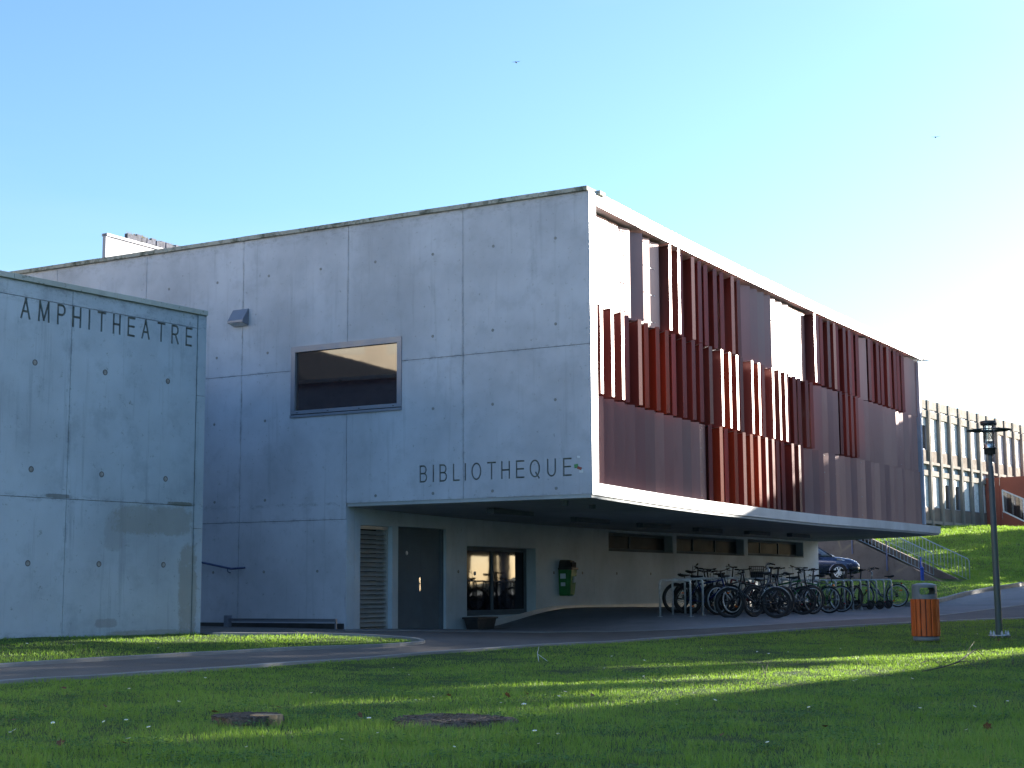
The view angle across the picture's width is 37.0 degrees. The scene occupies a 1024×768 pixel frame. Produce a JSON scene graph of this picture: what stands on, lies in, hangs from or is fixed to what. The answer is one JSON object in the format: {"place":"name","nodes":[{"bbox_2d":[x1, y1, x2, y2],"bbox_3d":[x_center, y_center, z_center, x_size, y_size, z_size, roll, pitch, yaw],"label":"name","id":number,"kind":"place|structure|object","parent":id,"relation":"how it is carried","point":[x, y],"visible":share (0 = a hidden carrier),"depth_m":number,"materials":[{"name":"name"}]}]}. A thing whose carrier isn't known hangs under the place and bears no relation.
{"place":"outdoors","nodes":[
{"label":"outdoors","id":0,"kind":"place"},
{"bbox_2d":[0,631,411,662],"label":"grass","id":1,"kind":"structure","parent":0,"point":[53,652],"depth_m":23.05,"materials":[{"name":"green plant"}]},
{"bbox_2d":[0,581,1023,767],"bbox_3d":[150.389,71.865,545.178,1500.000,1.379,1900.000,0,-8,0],"label":"ground","id":2,"kind":"structure","parent":0,"point":[350,668],"depth_m":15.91,"materials":[{"name":"green plant"}]},
{"bbox_2d":[0,270,207,638],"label":"amphitheatre building","id":3,"kind":"structure","parent":2,"relation":"on","point":[102,408],"depth_m":24.20,"materials":[{"name":"concrete"}]},
{"bbox_2d":[0,632,424,666],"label":"kerb","id":4,"kind":"structure","parent":2,"relation":"on","point":[415,641],"depth_m":22.93,"materials":[{"name":"concrete"}]},
{"bbox_2d":[210,711,284,727],"bbox_3d":[-2.074,2.642,11.953,0.622,0.135,0.592,0,-8,0],"label":"tree stump","id":5,"kind":"object","parent":2,"relation":"on","point":[238,717],"visible":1,"depth_m":11.81,"materials":[{"name":"brown wood"}]},
{"bbox_2d":[392,713,518,730],"bbox_3d":[-0.505,2.643,11.912,0.992,0.109,0.999,7,-11,-44],"label":"tree stump","id":6,"kind":"object","parent":2,"relation":"on","point":[456,719],"visible":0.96,"depth_m":11.76,"materials":[{"name":"brown wood"}]},
{"bbox_2d":[10,185,940,629],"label":"library building","id":7,"kind":"structure","parent":2,"relation":"on","point":[452,415],"depth_m":30.66,"materials":[{"name":"concrete"}]},
{"bbox_2d":[289,336,401,417],"bbox_3d":[-3.240,-0.116,29.973,2.660,1.424,0.150,-5,-9,29],"label":"window","id":8,"kind":"structure","parent":7,"relation":"in","point":[359,376],"depth_m":29.95,"materials":[{"name":"glass"}]},
{"bbox_2d":[398,527,420,627],"bbox_3d":[-2.162,4.037,31.420,0.050,2.170,0.978,-5,-9,29],"label":"door leaf","id":9,"kind":"structure","parent":7,"relation":"in","point":[409,539],"depth_m":31.47,"materials":[{"name":"grey paint"}]},
{"bbox_2d":[421,528,438,628],"bbox_3d":[-1.739,4.132,32.156,0.047,2.170,0.714,-5,-9,29],"label":"door leaf","id":10,"kind":"structure","parent":7,"relation":"in","point":[429,537],"depth_m":32.15,"materials":[{"name":"grey paint"}]},
{"bbox_2d":[467,547,526,615],"bbox_3d":[-0.342,4.455,34.634,0.335,1.505,3.090,-5,-9,29],"label":"window","id":11,"kind":"structure","parent":7,"relation":"in","point":[496,577],"depth_m":34.83,"materials":[{"name":"glass"}]},
{"bbox_2d":[558,560,577,595],"bbox_3d":[1.373,4.675,36.955,0.360,0.860,0.450,-5,-9,29],"label":"wall bin","id":12,"kind":"object","parent":7,"relation":"attached to","point":[567,571],"depth_m":36.82,"materials":[{"name":"green plastic"}]},
{"bbox_2d":[608,533,671,552],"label":"window","id":13,"kind":"structure","parent":7,"relation":"in","point":[617,541],"depth_m":41.40,"materials":[{"name":"glass"}]},
{"bbox_2d":[676,536,744,555],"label":"window","id":14,"kind":"structure","parent":7,"relation":"in","point":[685,545],"depth_m":45.61,"materials":[{"name":"black glass"}]},
{"bbox_2d":[748,540,798,556],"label":"window","id":15,"kind":"structure","parent":7,"relation":"in","point":[755,547],"depth_m":50.43,"materials":[{"name":"glass"}]},
{"bbox_2d":[0,667,1023,767],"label":"clover","id":16,"kind":"object","parent":2,"relation":"on","point":[485,751],"visible":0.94,"depth_m":12.07,"materials":[{"name":"green plant"}]},
{"bbox_2d":[0,617,1023,683],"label":"kerb","id":17,"kind":"structure","parent":2,"relation":"on","point":[7,681],"depth_m":22.95,"materials":[{"name":"concrete"}]},
{"bbox_2d":[818,547,859,578],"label":"parked car","id":18,"kind":"object","parent":2,"relation":"on","point":[828,561],"visible":0.39,"depth_m":61.49,"materials":[{"name":"blue paint"}]},
{"bbox_2d":[818,539,957,581],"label":"retaining wall","id":19,"kind":"structure","parent":2,"relation":"on","point":[865,556],"depth_m":67.34,"materials":[{"name":"concrete"}]},
{"bbox_2d":[851,537,933,575],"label":"stair railing","id":20,"kind":"object","parent":19,"relation":"on","point":[887,553],"visible":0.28,"depth_m":66.46,"materials":[{"name":"grey metal"}]},
{"bbox_2d":[820,578,1017,603],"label":"grass","id":21,"kind":"structure","parent":2,"relation":"on","point":[957,585],"depth_m":57.76,"materials":[{"name":"green plant"}]},
{"bbox_2d":[920,567,923,580],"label":"bollard","id":22,"kind":"object","parent":2,"relation":"on","point":[922,573],"visible":0.95,"depth_m":64.84,"materials":[{"name":"blue metal"}]},
{"bbox_2d":[910,583,940,640],"bbox_3d":[7.283,4.011,27.002,0.491,1.005,0.491,0,-8,0],"label":"litter bin","id":23,"kind":"object","parent":2,"relation":"on","point":[925,618],"visible":1,"depth_m":26.81,"materials":[{"name":"orange wood"}]},
{"bbox_2d":[917,642,996,671],"bbox_3d":[6.287,3.769,21.343,0.882,0.160,6.174,-3,-8,21],"label":"fallen branch","id":24,"kind":"object","parent":2,"relation":"on","point":[959,661],"visible":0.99,"depth_m":19.78,"materials":[{"name":"brown wood"}]},
{"bbox_2d":[905,582,1023,606],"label":"kerb","id":25,"kind":"structure","parent":2,"relation":"on","point":[966,593],"depth_m":52.98,"materials":[{"name":"concrete"}]},
{"bbox_2d":[983,722,991,729],"bbox_3d":[3.388,2.437,10.910,0.074,0.018,0.067,20,-49,0],"label":"fallen leaf","id":26,"kind":"object","parent":2,"relation":"on","point":[987,724],"visible":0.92,"depth_m":10.90,"materials":[{"name":"brown plant"}]},
{"bbox_2d":[966,420,1011,637],"bbox_3d":[8.837,2.639,28.090,0.810,3.970,0.810,-1,-8,0],"label":"lamp post","id":27,"kind":"object","parent":2,"relation":"on","point":[989,430],"visible":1,"depth_m":28.07,"materials":[{"name":"metal"}]},
{"bbox_2d":[0,605,1023,679],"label":"path","id":28,"kind":"structure","parent":0,"point":[439,640],"depth_m":25.62,"materials":[{"name":"grey asphalt"}]},
{"bbox_2d":[0,0,1023,425],"label":"sky","id":29,"kind":"structure","parent":0,"point":[794,143],"materials":[{"name":"blue"}]},
{"bbox_2d":[343,586,1023,631],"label":"forecourt","id":30,"kind":"structure","parent":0,"point":[580,619],"depth_m":34.56,"materials":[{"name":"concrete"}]},
{"bbox_2d":[462,617,497,629],"bbox_3d":[-0.683,5.168,33.048,0.400,0.280,0.860,-5,-9,29],"label":"planter trough","id":31,"kind":"object","parent":30,"relation":"on","point":[479,623],"visible":0.89,"depth_m":32.78,"materials":[{"name":"metal"}]},
{"bbox_2d":[658,579,693,616],"bbox_3d":[3.640,4.787,34.159,0.800,0.863,0.117,0,-8,1],"label":"bike stand","id":32,"kind":"object","parent":30,"relation":"on","point":[690,597],"visible":0.94,"depth_m":34.16,"materials":[{"name":"metal"}]},
{"bbox_2d":[346,605,1019,632],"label":"kerb","id":33,"kind":"structure","parent":30,"relation":"on","point":[648,630],"depth_m":30.68,"materials":[{"name":"concrete"}]},
{"bbox_2d":[671,578,703,615],"bbox_3d":[3.976,4.827,34.655,0.800,0.863,0.117,0,-8,1],"label":"bike stand","id":34,"kind":"object","parent":30,"relation":"on","point":[700,579],"visible":0.9,"depth_m":34.65,"materials":[{"name":"metal"}]},
{"bbox_2d":[662,570,725,612],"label":"bicycle","id":35,"kind":"object","parent":30,"relation":"on","point":[706,588],"visible":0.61,"depth_m":35.52,"materials":[{"name":"black paint"}]},
{"bbox_2d":[674,568,724,610],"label":"bicycle","id":36,"kind":"object","parent":30,"relation":"on","point":[692,590],"visible":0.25,"depth_m":36.10,"materials":[{"name":"black paint"}]},
{"bbox_2d":[684,578,715,613],"bbox_3d":[4.312,4.878,35.150,0.800,0.863,0.117,0,-8,1],"label":"bike stand","id":37,"kind":"object","parent":30,"relation":"on","point":[713,579],"visible":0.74,"depth_m":35.15,"materials":[{"name":"metal"}]},
{"bbox_2d":[674,568,743,614],"bbox_3d":[4.514,4.745,35.068,1.726,1.076,0.560,-4,-8,24],"label":"bicycle","id":38,"kind":"object","parent":30,"relation":"on","point":[697,608],"visible":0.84,"depth_m":35.13,"materials":[{"name":"blue paint"}]},
{"bbox_2d":[677,563,740,610],"bbox_3d":[4.593,4.776,35.812,1.687,1.160,0.550,-6,-6,36],"label":"bicycle","id":39,"kind":"object","parent":30,"relation":"on","point":[720,607],"visible":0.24,"depth_m":35.71,"materials":[{"name":"black paint"}]},
{"bbox_2d":[696,577,727,613],"bbox_3d":[4.647,4.934,35.644,0.800,0.863,0.117,0,-8,1],"label":"bike stand","id":40,"kind":"object","parent":30,"relation":"on","point":[697,588],"visible":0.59,"depth_m":35.67,"materials":[{"name":"metal"}]},
{"bbox_2d":[708,577,738,611],"bbox_3d":[4.983,4.995,36.137,0.800,0.863,0.117,0,-8,1],"label":"bike stand","id":41,"kind":"object","parent":30,"relation":"on","point":[736,585],"visible":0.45,"depth_m":36.16,"materials":[{"name":"metal"}]},
{"bbox_2d":[719,577,749,607],"bbox_3d":[5.319,5.059,36.630,0.800,0.863,0.117,0,-8,1],"label":"bike stand","id":42,"kind":"object","parent":30,"relation":"on","point":[747,585],"visible":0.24,"depth_m":36.66,"materials":[{"name":"metal"}]},
{"bbox_2d":[705,568,765,614],"bbox_3d":[5.151,4.783,35.290,1.750,1.078,0.607,4,-11,-30],"label":"bicycle","id":43,"kind":"object","parent":30,"relation":"on","point":[709,608],"visible":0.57,"depth_m":35.13,"materials":[{"name":"black paint"}]},
{"bbox_2d":[710,564,780,612],"bbox_3d":[5.521,4.856,36.388,1.654,1.176,0.528,-4,-8,23],"label":"bicycle","id":44,"kind":"object","parent":30,"relation":"on","point":[753,594],"visible":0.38,"depth_m":36.40,"materials":[{"name":"red paint"}]},
{"bbox_2d":[714,571,791,617],"bbox_3d":[5.399,4.724,34.292,1.761,1.040,0.607,0,-10,-4],"label":"bicycle","id":45,"kind":"object","parent":30,"relation":"on","point":[739,592],"visible":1,"depth_m":34.26,"materials":[{"name":"black paint"}]},
{"bbox_2d":[741,578,769,589],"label":"bike stand","id":46,"kind":"object","parent":30,"relation":"on","point":[751,579],"visible":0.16,"depth_m":37.64,"materials":[{"name":"metal"}]},
{"bbox_2d":[751,578,780,610],"bbox_3d":[6.327,5.262,38.108,0.800,0.863,0.117,0,-8,1],"label":"bike stand","id":47,"kind":"object","parent":30,"relation":"on","point":[771,579],"visible":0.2,"depth_m":38.13,"materials":[{"name":"metal"}]},
{"bbox_2d":[744,573,794,616],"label":"bicycle","id":48,"kind":"object","parent":30,"relation":"on","point":[759,590],"visible":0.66,"depth_m":35.02,"materials":[{"name":"black paint"}]},
{"bbox_2d":[746,562,816,614],"bbox_3d":[6.340,4.844,36.273,1.720,1.230,0.672,-2,-8,12],"label":"bicycle","id":49,"kind":"object","parent":30,"relation":"on","point":[754,573],"visible":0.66,"depth_m":36.22,"materials":[{"name":"grey paint"}]},
{"bbox_2d":[765,567,801,610],"bbox_3d":[6.536,4.989,37.059,1.248,1.125,0.446,4,-9,-32],"label":"kick scooter","id":50,"kind":"object","parent":30,"relation":"on","point":[795,607],"visible":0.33,"depth_m":36.92,"materials":[{"name":"metal"}]},
{"bbox_2d":[755,570,824,611],"bbox_3d":[6.873,5.130,37.922,1.664,1.064,0.552,-5,-9,34],"label":"bicycle","id":51,"kind":"object","parent":30,"relation":"on","point":[799,593],"visible":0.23,"depth_m":37.75,"materials":[{"name":"green paint"}]},
{"bbox_2d":[772,567,810,612],"bbox_3d":[6.825,5.065,37.654,1.248,1.125,0.446,4,-9,-28],"label":"kick scooter","id":52,"kind":"object","parent":30,"relation":"on","point":[807,604],"visible":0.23,"depth_m":37.55,"materials":[{"name":"metal"}]},
{"bbox_2d":[781,579,809,610],"bbox_3d":[7.335,5.469,39.585,0.800,0.863,0.117,0,-8,1],"label":"bike stand","id":53,"kind":"object","parent":30,"relation":"on","point":[801,580],"visible":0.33,"depth_m":39.61,"materials":[{"name":"metal"}]},
{"bbox_2d":[772,568,823,613],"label":"bicycle","id":54,"kind":"object","parent":30,"relation":"on","point":[805,607],"visible":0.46,"depth_m":36.99,"materials":[{"name":"black paint"}]},
{"bbox_2d":[782,565,840,612],"bbox_3d":[7.394,5.098,38.068,1.730,1.193,0.585,-6,-10,38],"label":"bicycle","id":55,"kind":"object","parent":30,"relation":"on","point":[829,599],"visible":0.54,"depth_m":37.77,"materials":[{"name":"green paint"}]},
{"bbox_2d":[800,579,828,610],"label":"bike stand","id":56,"kind":"object","parent":30,"relation":"on","point":[826,589],"visible":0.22,"depth_m":40.59,"materials":[{"name":"metal"}]},
{"bbox_2d":[809,579,836,605],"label":"bike stand","id":57,"kind":"object","parent":30,"relation":"on","point":[835,586],"visible":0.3,"depth_m":41.08,"materials":[{"name":"metal"}]},
{"bbox_2d":[809,568,844,609],"bbox_3d":[8.089,5.335,39.635,1.248,1.125,0.446,3,-8,-25],"label":"kick scooter","id":58,"kind":"object","parent":30,"relation":"on","point":[842,604],"visible":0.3,"depth_m":39.53,"materials":[{"name":"metal"}]},
{"bbox_2d":[801,570,853,611],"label":"bicycle","id":59,"kind":"object","parent":30,"relation":"on","point":[842,598],"visible":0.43,"depth_m":39.41,"materials":[{"name":"black paint"}]},
{"bbox_2d":[818,579,845,609],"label":"bike stand","id":60,"kind":"object","parent":30,"relation":"on","point":[843,591],"visible":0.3,"depth_m":41.56,"materials":[{"name":"metal"}]},
{"bbox_2d":[827,579,853,609],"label":"bike stand","id":61,"kind":"object","parent":30,"relation":"on","point":[852,590],"visible":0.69,"depth_m":42.05,"materials":[{"name":"metal"}]},
{"bbox_2d":[821,576,863,609],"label":"bicycle","id":62,"kind":"object","parent":30,"relation":"on","point":[862,597],"visible":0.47,"depth_m":42.23,"materials":[{"name":"black paint"}]},
{"bbox_2d":[836,579,863,609],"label":"bike stand","id":63,"kind":"object","parent":30,"relation":"on","point":[860,588],"visible":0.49,"depth_m":42.55,"materials":[{"name":"metal"}]},
{"bbox_2d":[837,569,874,609],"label":"kick scooter","id":64,"kind":"object","parent":30,"relation":"on","point":[869,604],"visible":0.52,"depth_m":42.53,"materials":[{"name":"metal"}]},
{"bbox_2d":[858,579,869,600],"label":"bike stand","id":65,"kind":"object","parent":30,"relation":"on","point":[868,587],"visible":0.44,"depth_m":43.04,"materials":[{"name":"metal"}]},
{"bbox_2d":[846,569,884,608],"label":"kick scooter","id":66,"kind":"object","parent":30,"relation":"on","point":[878,604],"visible":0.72,"depth_m":42.79,"materials":[{"name":"metal"}]},
{"bbox_2d":[867,579,877,608],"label":"bike stand","id":67,"kind":"object","parent":30,"relation":"on","point":[875,587],"visible":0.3,"depth_m":43.54,"materials":[{"name":"metal"}]},
{"bbox_2d":[854,569,893,608],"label":"kick scooter","id":68,"kind":"object","parent":30,"relation":"on","point":[888,604],"visible":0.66,"depth_m":43.48,"materials":[{"name":"metal"}]},
{"bbox_2d":[875,579,884,607],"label":"bike stand","id":69,"kind":"object","parent":30,"relation":"on","point":[883,588],"visible":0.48,"depth_m":44.03,"materials":[{"name":"metal"}]},
{"bbox_2d":[867,579,893,607],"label":"bike stand","id":70,"kind":"object","parent":30,"relation":"on","point":[890,580],"visible":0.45,"depth_m":44.52,"materials":[{"name":"metal"}]},
{"bbox_2d":[853,567,908,606],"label":"bicycle","id":71,"kind":"object","parent":30,"relation":"on","point":[871,588],"visible":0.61,"depth_m":45.17,"materials":[{"name":"grey paint"}]},
{"bbox_2d":[864,524,1023,582],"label":"hill","id":72,"kind":"structure","parent":0,"point":[958,579],"depth_m":78.17,"materials":[{"name":"green plant"}]},
{"bbox_2d":[880,536,969,579],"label":"stair railing","id":73,"kind":"object","parent":72,"relation":"on","point":[933,554],"visible":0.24,"depth_m":68.38,"materials":[{"name":"grey metal"}]},
{"bbox_2d":[921,399,1023,525],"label":"teaching block","id":74,"kind":"structure","parent":72,"relation":"on","point":[955,465],"depth_m":97.28,"materials":[{"name":"concrete"}]},
{"bbox_2d":[922,417,926,449],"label":"window","id":75,"kind":"structure","parent":74,"relation":"in","point":[923,418],"depth_m":92.98,"materials":[{"name":"grey glass"}]},
{"bbox_2d":[924,475,928,506],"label":"window","id":76,"kind":"structure","parent":74,"relation":"in","point":[925,477],"depth_m":92.44,"materials":[{"name":"white glass"}]},
{"bbox_2d":[931,419,937,451],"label":"window","id":77,"kind":"structure","parent":74,"relation":"in","point":[933,422],"depth_m":94.26,"materials":[{"name":"white glass"}]},
{"bbox_2d":[933,477,939,508],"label":"window","id":78,"kind":"structure","parent":74,"relation":"in","point":[935,479],"depth_m":93.81,"materials":[{"name":"white glass"}]},
{"bbox_2d":[941,421,947,453],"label":"window","id":79,"kind":"structure","parent":74,"relation":"in","point":[943,424],"depth_m":95.75,"materials":[{"name":"white glass"}]},
{"bbox_2d":[944,478,950,509],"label":"window","id":80,"kind":"structure","parent":74,"relation":"in","point":[946,481],"depth_m":95.38,"materials":[{"name":"grey glass"}]},
{"bbox_2d":[952,424,957,455],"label":"window","id":81,"kind":"structure","parent":74,"relation":"in","point":[954,427],"depth_m":97.24,"materials":[{"name":"white glass"}]},
{"bbox_2d":[954,480,960,510],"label":"window","id":82,"kind":"structure","parent":74,"relation":"in","point":[956,482],"depth_m":96.88,"materials":[{"name":"grey glass"}]},
{"bbox_2d":[961,426,967,457],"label":"window","id":83,"kind":"structure","parent":74,"relation":"in","point":[964,434],"depth_m":98.74,"materials":[{"name":"white glass"}]},
{"bbox_2d":[964,481,969,511],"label":"window","id":84,"kind":"structure","parent":74,"relation":"in","point":[966,484],"depth_m":98.27,"materials":[{"name":"grey glass"}]},
{"bbox_2d":[971,432,976,459],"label":"window","id":85,"kind":"structure","parent":74,"relation":"in","point":[974,440],"depth_m":100.22,"materials":[{"name":"white glass"}]},
{"bbox_2d":[974,483,979,512],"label":"window","id":86,"kind":"structure","parent":74,"relation":"in","point":[976,485],"depth_m":99.78,"materials":[{"name":"grey glass"}]},
{"bbox_2d":[981,433,986,461],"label":"window","id":87,"kind":"structure","parent":74,"relation":"in","point":[984,458],"depth_m":101.58,"materials":[{"name":"white glass"}]},
{"bbox_2d":[983,484,985,513],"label":"window","id":88,"kind":"structure","parent":74,"relation":"in","point":[984,493],"depth_m":101.04,"materials":[{"name":"grey glass"}]},
{"bbox_2d":[999,435,1003,464],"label":"window","id":89,"kind":"structure","parent":74,"relation":"in","point":[1001,450],"depth_m":104.72,"materials":[{"name":"white glass"}]},
{"bbox_2d":[1007,437,1012,466],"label":"window","id":90,"kind":"structure","parent":74,"relation":"in","point":[1009,442],"depth_m":106.19,"materials":[{"name":"white glass"}]},
{"bbox_2d":[1016,439,1020,467],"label":"window","id":91,"kind":"structure","parent":74,"relation":"in","point":[1018,459],"depth_m":107.72,"materials":[{"name":"white glass"}]},
{"bbox_2d":[985,476,1023,526],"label":"red annex","id":92,"kind":"object","parent":72,"relation":"on","point":[1009,495],"visible":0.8,"depth_m":100.20,"materials":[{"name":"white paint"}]},
{"bbox_2d":[1002,489,1023,521],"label":"window","id":93,"kind":"structure","parent":92,"relation":"in","point":[1013,505],"depth_m":99.98,"materials":[{"name":"grey glass"}]}
]}

